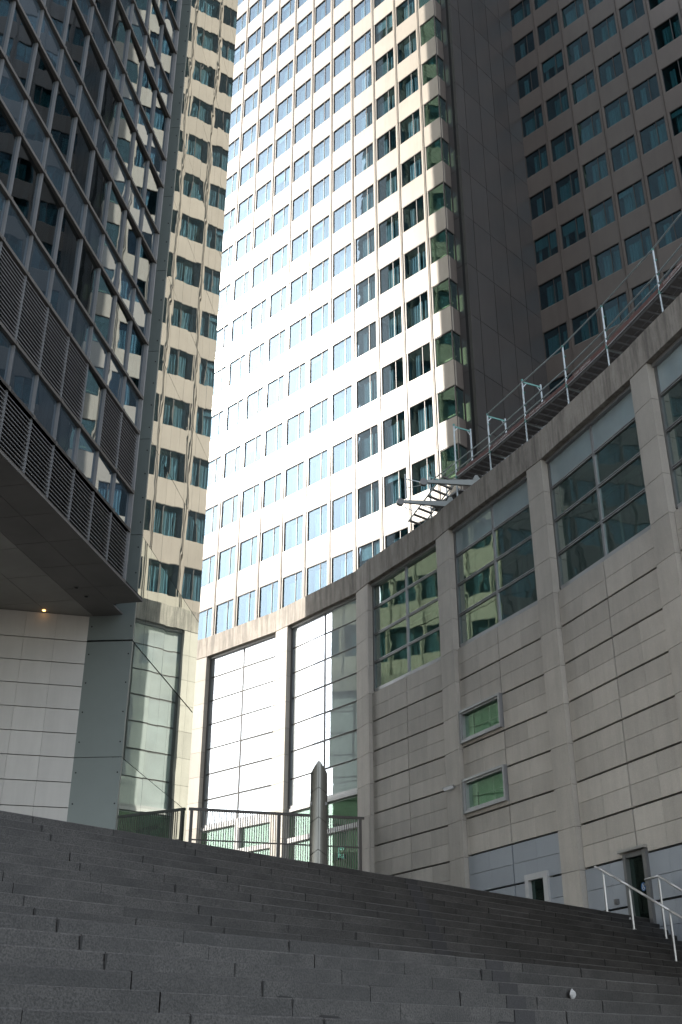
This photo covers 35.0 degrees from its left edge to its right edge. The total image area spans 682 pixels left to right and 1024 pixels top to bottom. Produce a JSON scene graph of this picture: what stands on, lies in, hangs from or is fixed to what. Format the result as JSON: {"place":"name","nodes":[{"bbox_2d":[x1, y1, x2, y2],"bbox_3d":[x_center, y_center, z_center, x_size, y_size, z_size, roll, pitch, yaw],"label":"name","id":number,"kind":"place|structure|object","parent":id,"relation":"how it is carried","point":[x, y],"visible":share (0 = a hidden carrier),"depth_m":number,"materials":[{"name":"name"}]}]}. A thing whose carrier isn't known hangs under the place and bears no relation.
{"place":"outdoors","nodes":[
{"label":"outdoors","id":0,"kind":"place"},
{"bbox_2d":[0,0,237,840],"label":"glass office building","id":1,"kind":"structure","parent":0,"point":[115,117],"depth_m":31.14,"materials":[{"name":"grey glass"}]},
{"bbox_2d":[0,0,12,48],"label":"window","id":2,"kind":"structure","parent":1,"relation":"in","point":[5,5],"depth_m":25.68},
{"bbox_2d":[0,106,17,190],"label":"window","id":3,"kind":"structure","parent":1,"relation":"in","point":[8,136],"depth_m":25.19,"materials":[{"name":"glass"}]},
{"bbox_2d":[6,5,34,89],"bbox_3d":[-7.844,-11.292,26.395,0.015,1.895,1.166,-4,-27,8],"label":"window","id":4,"kind":"structure","parent":1,"relation":"in","point":[20,49],"depth_m":26.43,"materials":[{"name":"glass"}]},
{"bbox_2d":[11,140,39,225],"bbox_3d":[-7.609,-7.875,26.033,0.018,1.895,1.167,-4,-27,8],"label":"window","id":5,"kind":"structure","parent":1,"relation":"in","point":[26,179],"depth_m":26.06,"materials":[{"name":"glass"}]},
{"bbox_2d":[29,47,55,127],"bbox_3d":[-7.609,-10.747,27.478,0.012,1.895,1.166,-4,-27,8],"label":"window","id":6,"kind":"structure","parent":1,"relation":"in","point":[43,81],"depth_m":27.51,"materials":[{"name":"glass"}]},
{"bbox_2d":[35,177,60,258],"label":"window","id":7,"kind":"structure","parent":1,"relation":"in","point":[48,214],"depth_m":27.14,"materials":[{"name":"glass"}]},
{"bbox_2d":[45,0,68,39],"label":"window","id":8,"kind":"structure","parent":1,"relation":"in","point":[57,9],"depth_m":28.97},
{"bbox_2d":[51,85,73,162],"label":"window","id":9,"kind":"structure","parent":1,"relation":"in","point":[63,118],"depth_m":28.59,"materials":[{"name":"glass"}]},
{"bbox_2d":[56,211,79,288],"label":"window","id":10,"kind":"structure","parent":1,"relation":"in","point":[68,248],"depth_m":28.23,"materials":[{"name":"glass"}]},
{"bbox_2d":[65,2,86,75],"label":"window","id":11,"kind":"structure","parent":1,"relation":"in","point":[76,37],"depth_m":30.05,"materials":[{"name":"glass"}]},
{"bbox_2d":[70,121,91,194],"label":"window","id":12,"kind":"structure","parent":1,"relation":"in","point":[82,150],"depth_m":29.68,"materials":[{"name":"glass"}]},
{"bbox_2d":[76,242,97,317],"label":"window","id":13,"kind":"structure","parent":1,"relation":"in","point":[86,284],"depth_m":29.32,"materials":[{"name":"glass"}]},
{"bbox_2d":[81,367,102,442],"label":"window","id":14,"kind":"structure","parent":1,"relation":"in","point":[94,390],"depth_m":28.95,"materials":[{"name":"glass"}]},
{"bbox_2d":[83,40,102,109],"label":"window","id":15,"kind":"structure","parent":1,"relation":"in","point":[93,75],"depth_m":31.13,"materials":[{"name":"glass"}]},
{"bbox_2d":[89,153,108,224],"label":"window","id":16,"kind":"structure","parent":1,"relation":"in","point":[99,182],"depth_m":30.76,"materials":[{"name":"glass"}]},
{"bbox_2d":[94,272,113,343],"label":"window","id":17,"kind":"structure","parent":1,"relation":"in","point":[105,299],"depth_m":30.40,"materials":[{"name":"glass"}]},
{"bbox_2d":[95,0,112,31],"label":"window","id":18,"kind":"structure","parent":1,"relation":"in","point":[104,7],"depth_m":32.60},
{"bbox_2d":[100,73,118,140],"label":"window","id":19,"kind":"structure","parent":1,"relation":"in","point":[110,103],"depth_m":32.21,"materials":[{"name":"glass"}]},
{"bbox_2d":[106,185,123,252],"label":"window","id":20,"kind":"structure","parent":1,"relation":"in","point":[115,217],"depth_m":31.85,"materials":[{"name":"glass"}]},
{"bbox_2d":[111,0,127,64],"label":"window","id":21,"kind":"structure","parent":1,"relation":"in","point":[119,30],"depth_m":33.66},
{"bbox_2d":[111,298,129,368],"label":"window","id":22,"kind":"structure","parent":1,"relation":"in","point":[121,323],"depth_m":31.49,"materials":[{"name":"glass"}]},
{"bbox_2d":[116,106,133,170],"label":"window","id":23,"kind":"structure","parent":1,"relation":"in","point":[125,132],"depth_m":33.30,"materials":[{"name":"glass"}]},
{"bbox_2d":[122,214,138,278],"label":"window","id":24,"kind":"structure","parent":1,"relation":"in","point":[131,238],"depth_m":32.94,"materials":[{"name":"glass"}]},
{"bbox_2d":[126,34,141,95],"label":"window","id":25,"kind":"structure","parent":1,"relation":"in","point":[134,61],"depth_m":34.75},
{"bbox_2d":[127,323,143,390],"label":"window","id":26,"kind":"structure","parent":1,"relation":"in","point":[135,361],"depth_m":32.57,"materials":[{"name":"glass"}]},
{"bbox_2d":[131,136,146,198],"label":"window","id":27,"kind":"structure","parent":1,"relation":"in","point":[138,174],"depth_m":34.39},
{"bbox_2d":[137,240,151,303],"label":"window","id":28,"kind":"structure","parent":1,"relation":"in","point":[145,263],"depth_m":34.02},
{"bbox_2d":[140,64,154,123],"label":"window","id":29,"kind":"structure","parent":1,"relation":"in","point":[147,90],"depth_m":35.83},
{"bbox_2d":[145,164,159,223],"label":"window","id":30,"kind":"structure","parent":1,"relation":"in","point":[153,188],"depth_m":35.47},
{"bbox_2d":[148,0,161,55],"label":"window","id":31,"kind":"structure","parent":1,"relation":"in","point":[154,29],"depth_m":37.29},
{"bbox_2d":[153,94,166,150],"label":"window","id":32,"kind":"structure","parent":1,"relation":"in","point":[160,119],"depth_m":36.92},
{"bbox_2d":[160,29,172,82],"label":"window","id":33,"kind":"structure","parent":1,"relation":"in","point":[166,60],"depth_m":38.38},
{"label":"ground","id":34,"kind":"structure","parent":0,"visible":0},
{"bbox_2d":[0,810,681,1023],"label":"stone steps","id":35,"kind":"structure","parent":34,"relation":"on","point":[99,925],"depth_m":12.39,"materials":[{"name":"grey stone"}]},
{"bbox_2d":[594,866,681,960],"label":"handrail","id":36,"kind":"object","parent":35,"relation":"on","point":[649,898],"visible":0.86,"depth_m":23.22,"materials":[{"name":"metal"}]},
{"bbox_2d":[198,0,681,867],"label":"beige tower","id":37,"kind":"structure","parent":34,"relation":"on","point":[442,218],"depth_m":57.65,"materials":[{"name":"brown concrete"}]},
{"bbox_2d":[236,589,255,625],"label":"window","id":38,"kind":"structure","parent":37,"relation":"in","point":[251,600],"depth_m":55.08,"materials":[{"name":"glass"}]},
{"bbox_2d":[243,433,261,468],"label":"window","id":39,"kind":"structure","parent":37,"relation":"in","point":[255,445],"depth_m":59.36,"materials":[{"name":"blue glass"}]},
{"bbox_2d":[259,579,278,616],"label":"window","id":40,"kind":"structure","parent":37,"relation":"in","point":[270,595],"depth_m":54.03,"materials":[{"name":"glass"}]},
{"bbox_2d":[261,524,279,561],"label":"window","id":41,"kind":"structure","parent":37,"relation":"in","point":[272,538],"depth_m":55.40,"materials":[{"name":"blue glass"}]},
{"bbox_2d":[282,570,301,607],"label":"window","id":42,"kind":"structure","parent":37,"relation":"in","point":[292,589],"depth_m":53.03,"materials":[{"name":"glass"}]},
{"bbox_2d":[283,514,302,551],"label":"window","id":43,"kind":"structure","parent":37,"relation":"in","point":[295,528],"depth_m":54.30,"materials":[{"name":"blue glass"}]},
{"bbox_2d":[285,461,303,497],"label":"window","id":44,"kind":"structure","parent":37,"relation":"in","point":[294,479],"depth_m":55.77,"materials":[{"name":"blue glass"}]},
{"bbox_2d":[306,560,326,595],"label":"window","id":45,"kind":"structure","parent":37,"relation":"in","point":[318,574],"depth_m":51.92,"materials":[{"name":"blue glass"}]},
{"bbox_2d":[307,502,327,541],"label":"window","id":46,"kind":"structure","parent":37,"relation":"in","point":[319,517],"depth_m":53.24,"materials":[{"name":"blue glass"}]},
{"bbox_2d":[308,448,327,486],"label":"window","id":47,"kind":"structure","parent":37,"relation":"in","point":[319,464],"depth_m":54.60,"materials":[{"name":"blue glass"}]},
{"bbox_2d":[309,397,327,433],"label":"window","id":48,"kind":"structure","parent":37,"relation":"in","point":[319,409],"depth_m":56.11,"materials":[{"name":"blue glass"}]},
{"bbox_2d":[309,348,328,384],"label":"window","id":49,"kind":"structure","parent":37,"relation":"in","point":[319,370],"depth_m":57.50,"materials":[{"name":"blue glass"}]},
{"bbox_2d":[310,301,328,336],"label":"window","id":50,"kind":"structure","parent":37,"relation":"in","point":[320,314],"depth_m":58.90,"materials":[{"name":"blue glass"}]},
{"bbox_2d":[331,549,352,582],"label":"window","id":51,"kind":"structure","parent":37,"relation":"in","point":[346,564],"depth_m":50.81,"materials":[{"name":"glass"}]},
{"bbox_2d":[332,384,351,421],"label":"window","id":52,"kind":"structure","parent":37,"relation":"in","point":[341,404],"depth_m":55.01,"materials":[{"name":"glass"}]},
{"bbox_2d":[332,334,351,371],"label":"window","id":53,"kind":"structure","parent":37,"relation":"in","point":[343,350],"depth_m":56.30,"materials":[{"name":"glass"}]},
{"bbox_2d":[332,491,352,530],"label":"window","id":54,"kind":"structure","parent":37,"relation":"in","point":[343,506],"depth_m":52.13,"materials":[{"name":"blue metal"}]},
{"bbox_2d":[332,436,352,474],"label":"window","id":55,"kind":"structure","parent":37,"relation":"in","point":[344,451],"depth_m":53.51,"materials":[{"name":"glass"}]},
{"bbox_2d":[333,287,351,322],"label":"window","id":56,"kind":"structure","parent":37,"relation":"in","point":[341,307],"depth_m":57.71,"materials":[{"name":"glass"}]},
{"bbox_2d":[356,370,377,408],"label":"window","id":57,"kind":"structure","parent":37,"relation":"in","point":[368,387],"depth_m":53.83,"materials":[{"name":"grey metal"}]},
{"bbox_2d":[357,423,378,462],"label":"window","id":58,"kind":"structure","parent":37,"relation":"in","point":[367,444],"depth_m":52.50,"materials":[{"name":"glass"}]},
{"bbox_2d":[357,479,379,519],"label":"window","id":59,"kind":"structure","parent":37,"relation":"in","point":[370,494],"depth_m":51.06,"materials":[{"name":"grey metal"}]},
{"bbox_2d":[358,538,379,567],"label":"window","id":60,"kind":"structure","parent":37,"relation":"in","point":[367,552],"depth_m":49.89,"materials":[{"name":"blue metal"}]},
{"bbox_2d":[200,0,559,861],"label":"windows","id":61,"kind":"structure","parent":37,"relation":"in","point":[409,9],"depth_m":64.14,"materials":[{"name":"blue glass"}]},
{"bbox_2d":[379,257,400,294],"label":"window","id":62,"kind":"structure","parent":37,"relation":"in","point":[394,273],"depth_m":55.47,"materials":[{"name":"glass"}]},
{"bbox_2d":[380,306,401,343],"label":"window","id":63,"kind":"structure","parent":37,"relation":"in","point":[392,322],"depth_m":54.09,"materials":[{"name":"glass"}]},
{"bbox_2d":[382,410,405,450],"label":"window","id":64,"kind":"structure","parent":37,"relation":"in","point":[393,432],"depth_m":51.41,"materials":[{"name":"glass"}]},
{"bbox_2d":[384,467,406,507],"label":"window","id":65,"kind":"structure","parent":37,"relation":"in","point":[394,480],"depth_m":50.14,"materials":[{"name":"blue glass"}]},
{"bbox_2d":[404,241,426,279],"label":"window","id":66,"kind":"structure","parent":37,"relation":"in","point":[415,263],"depth_m":54.48,"materials":[{"name":"black glass"}]},
{"bbox_2d":[406,290,428,329],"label":"window","id":67,"kind":"structure","parent":37,"relation":"in","point":[417,311],"depth_m":53.10,"materials":[{"name":"black glass"}]},
{"bbox_2d":[409,396,433,437],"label":"window","id":68,"kind":"structure","parent":37,"relation":"in","point":[422,414],"depth_m":50.25,"materials":[{"name":"black glass"}]},
{"bbox_2d":[411,453,435,495],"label":"window","id":69,"kind":"structure","parent":37,"relation":"in","point":[424,471],"depth_m":48.92,"materials":[{"name":"black glass"}]},
{"bbox_2d":[521,104,543,137],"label":"window","id":70,"kind":"structure","parent":37,"relation":"in","point":[531,125],"depth_m":62.26,"materials":[{"name":"blue glass"}]},
{"bbox_2d":[525,144,547,178],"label":"window","id":71,"kind":"structure","parent":37,"relation":"in","point":[541,161],"depth_m":60.77,"materials":[{"name":"blue glass"}]},
{"bbox_2d":[534,228,558,264],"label":"window","id":72,"kind":"structure","parent":37,"relation":"in","point":[551,243],"depth_m":58.15,"materials":[{"name":"blue glass"}]},
{"bbox_2d":[538,274,563,310],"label":"window","id":73,"kind":"structure","parent":37,"relation":"in","point":[551,291],"depth_m":56.65,"materials":[{"name":"blue glass"}]},
{"bbox_2d":[541,49,563,83],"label":"window","id":74,"kind":"structure","parent":37,"relation":"in","point":[552,62],"depth_m":62.58,"materials":[{"name":"blue glass"}]},
{"bbox_2d":[543,322,568,359],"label":"window","id":75,"kind":"structure","parent":37,"relation":"in","point":[554,343],"depth_m":55.37,"materials":[{"name":"blue glass"}]},
{"bbox_2d":[546,87,568,121],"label":"window","id":76,"kind":"structure","parent":37,"relation":"in","point":[562,104],"depth_m":61.06,"materials":[{"name":"blue glass"}]},
{"bbox_2d":[550,127,574,162],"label":"window","id":77,"kind":"structure","parent":37,"relation":"in","point":[561,149],"depth_m":59.77,"materials":[{"name":"blue glass"}]},
{"bbox_2d":[555,169,579,204],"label":"window","id":78,"kind":"structure","parent":37,"relation":"in","point":[566,191],"depth_m":58.40,"materials":[{"name":"blue glass"}]},
{"bbox_2d":[560,213,585,249],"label":"window","id":79,"kind":"structure","parent":37,"relation":"in","point":[572,226],"depth_m":57.06,"materials":[{"name":"blue glass"}]},
{"bbox_2d":[566,259,592,295],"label":"window","id":80,"kind":"structure","parent":37,"relation":"in","point":[579,276],"depth_m":55.56,"materials":[{"name":"blue glass"}]},
{"bbox_2d":[571,70,595,104],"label":"window","id":81,"kind":"structure","parent":37,"relation":"in","point":[582,92],"depth_m":60.07,"materials":[{"name":"blue glass"}]},
{"bbox_2d":[571,307,598,345],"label":"window","id":82,"kind":"structure","parent":37,"relation":"in","point":[585,330],"depth_m":54.16,"materials":[{"name":"blue glass"}]},
{"bbox_2d":[576,110,601,145],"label":"window","id":83,"kind":"structure","parent":37,"relation":"in","point":[587,133],"depth_m":58.69,"materials":[{"name":"blue glass"}]},
{"bbox_2d":[582,152,608,188],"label":"window","id":84,"kind":"structure","parent":37,"relation":"in","point":[600,170],"depth_m":57.20,"materials":[{"name":"blue glass"}]},
{"bbox_2d":[588,196,614,233],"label":"window","id":85,"kind":"structure","parent":37,"relation":"in","point":[599,219],"depth_m":55.92,"materials":[{"name":"blue glass"}]},
{"bbox_2d":[592,13,616,47],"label":"window","id":86,"kind":"structure","parent":37,"relation":"in","point":[609,30],"depth_m":60.26,"materials":[{"name":"blue glass"}]},
{"bbox_2d":[594,242,622,280],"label":"window","id":87,"kind":"structure","parent":37,"relation":"in","point":[608,264],"depth_m":54.46,"materials":[{"name":"blue glass"}]},
{"bbox_2d":[601,291,629,328],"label":"window","id":88,"kind":"structure","parent":37,"relation":"in","point":[612,313],"depth_m":53.16,"materials":[{"name":"blue glass"}]},
{"bbox_2d":[604,92,630,128],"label":"window","id":89,"kind":"structure","parent":37,"relation":"in","point":[615,115],"depth_m":57.59,"materials":[{"name":"blue glass"}]},
{"bbox_2d":[610,134,637,171],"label":"window","id":90,"kind":"structure","parent":37,"relation":"in","point":[628,154],"depth_m":56.11,"materials":[{"name":"blue glass"}]},
{"bbox_2d":[617,179,645,217],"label":"window","id":91,"kind":"structure","parent":37,"relation":"in","point":[629,197],"depth_m":54.90,"materials":[{"name":"blue glass"}]},
{"bbox_2d":[624,226,652,264],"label":"window","id":92,"kind":"structure","parent":37,"relation":"in","point":[636,250],"depth_m":53.46,"materials":[{"name":"blue glass"}]},
{"bbox_2d":[625,32,652,68],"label":"window","id":93,"kind":"structure","parent":37,"relation":"in","point":[638,51],"depth_m":57.82,"materials":[{"name":"blue glass"}]},
{"bbox_2d":[639,116,667,154],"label":"window","id":94,"kind":"structure","parent":37,"relation":"in","point":[659,135],"depth_m":55.02,"materials":[{"name":"blue glass"}]},
{"bbox_2d":[647,161,676,200],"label":"window","id":95,"kind":"structure","parent":37,"relation":"in","point":[666,181],"depth_m":53.63,"materials":[{"name":"blue glass"}]},
{"bbox_2d":[654,13,681,50],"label":"window","id":96,"kind":"structure","parent":37,"relation":"in","point":[668,37],"depth_m":56.73,"materials":[{"name":"teal glass"}]},
{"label":"plaza","id":97,"kind":"structure","parent":0,"visible":0},
{"bbox_2d":[309,761,326,864],"bbox_3d":[-0.610,8.935,29.061,0.500,4.450,0.366,0,-27,0],"label":"pylon","id":98,"kind":"object","parent":97,"relation":"on","point":[318,823],"visible":0.68,"depth_m":29.27,"materials":[{"name":"grey metal"}]},
{"bbox_2d":[185,293,681,940],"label":"stone building","id":99,"kind":"structure","parent":97,"relation":"on","point":[535,583],"depth_m":33.38,"materials":[{"name":"grey stone"}]},
{"bbox_2d":[200,815,270,851],"bbox_3d":[-4.359,14.491,44.492,4.743,3.390,0.220,-24,-35,39],"label":"window frame","id":100,"kind":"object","parent":99,"relation":"in","point":[249,821],"depth_m":44.63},
{"bbox_2d":[201,634,275,827],"bbox_3d":[-4.351,9.514,47.003,4.743,7.760,0.200,-24,-35,39],"label":"window","id":101,"kind":"structure","parent":99,"relation":"in","point":[233,673],"depth_m":47.08,"materials":[{"name":"white glass"}]},
{"bbox_2d":[285,791,356,843],"bbox_3d":[-0.658,12.588,40.709,0.220,3.390,4.723,19,-33,-33],"label":"window frame","id":102,"kind":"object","parent":99,"relation":"in","point":[351,794],"depth_m":40.89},
{"bbox_2d":[288,596,356,808],"bbox_3d":[-0.650,7.611,43.219,0.200,7.760,4.723,19,-33,-33],"label":"window","id":103,"kind":"structure","parent":99,"relation":"in","point":[323,674],"depth_m":43.33,"materials":[{"name":"white glass"}]},
{"bbox_2d":[371,543,440,691],"bbox_3d":[2.434,3.913,39.629,0.200,4.380,4.662,15,-30,-27],"label":"window","id":104,"kind":"structure","parent":99,"relation":"in","point":[427,551],"depth_m":40.05,"materials":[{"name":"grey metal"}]},
{"bbox_2d":[396,497,452,506],"bbox_3d":[3.180,-0.127,38.559,2.435,1.032,0.150,5,-27,-9],"label":"davit arm","id":105,"kind":"object","parent":99,"relation":"on","point":[400,502],"visible":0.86,"depth_m":38.58},
{"bbox_2d":[419,475,479,486],"bbox_3d":[3.931,-0.846,37.274,2.460,1.028,0.150,3,-27,-7],"label":"davit arm","id":106,"kind":"object","parent":99,"relation":"attached to","point":[423,482],"visible":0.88,"depth_m":37.31},
{"bbox_2d":[458,692,503,743],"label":"small window","id":107,"kind":"structure","parent":99,"relation":"in","point":[489,715],"depth_m":34.25,"materials":[{"name":"green glass"}]},
{"bbox_2d":[462,764,509,813],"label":"small window","id":108,"kind":"structure","parent":99,"relation":"in","point":[493,782],"depth_m":33.25,"materials":[{"name":"green glass"}]},
{"bbox_2d":[452,475,537,646],"bbox_3d":[5.033,1.661,35.152,0.200,4.380,4.740,13,-29,-23],"label":"window","id":109,"kind":"structure","parent":99,"relation":"in","point":[512,502],"depth_m":35.61,"materials":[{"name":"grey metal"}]},
{"bbox_2d":[524,870,552,901],"bbox_3d":[5.464,10.932,29.348,0.250,2.140,1.046,13,-29,-23],"label":"side door","id":110,"kind":"structure","parent":99,"relation":"in","point":[537,885],"depth_m":29.65,"materials":[{"name":"white glass"}]},
{"bbox_2d":[396,212,681,525],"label":"railing","id":111,"kind":"object","parent":99,"relation":"on","point":[641,319],"visible":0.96,"depth_m":34.04,"materials":[{"name":"grey metal"}]},
{"bbox_2d":[545,385,650,589],"bbox_3d":[7.283,-0.626,30.603,0.200,4.380,4.745,10,-28,-19],"label":"window","id":112,"kind":"structure","parent":99,"relation":"in","point":[585,445],"depth_m":31.03,"materials":[{"name":"grey metal"}]},
{"bbox_2d":[617,844,658,923],"bbox_3d":[7.151,9.362,25.681,0.340,2.650,1.080,10,-28,-19],"label":"glass door","id":113,"kind":"structure","parent":99,"relation":"in","point":[636,866],"depth_m":25.92,"materials":[{"name":"glass"}]},
{"bbox_2d":[651,335,681,508],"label":"window","id":114,"kind":"structure","parent":99,"relation":"in","point":[667,367],"depth_m":27.99,"materials":[{"name":"grey metal"}]},
{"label":"terrace","id":115,"kind":"structure","parent":97,"relation":"on","visible":0},
{"bbox_2d":[188,807,363,870],"bbox_3d":[-2.197,11.512,37.256,6.253,2.250,0.120,7,-28,-14],"label":"railing","id":116,"kind":"object","parent":115,"relation":"on","point":[277,843],"visible":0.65,"depth_m":37.43,"materials":[{"name":"metal"}]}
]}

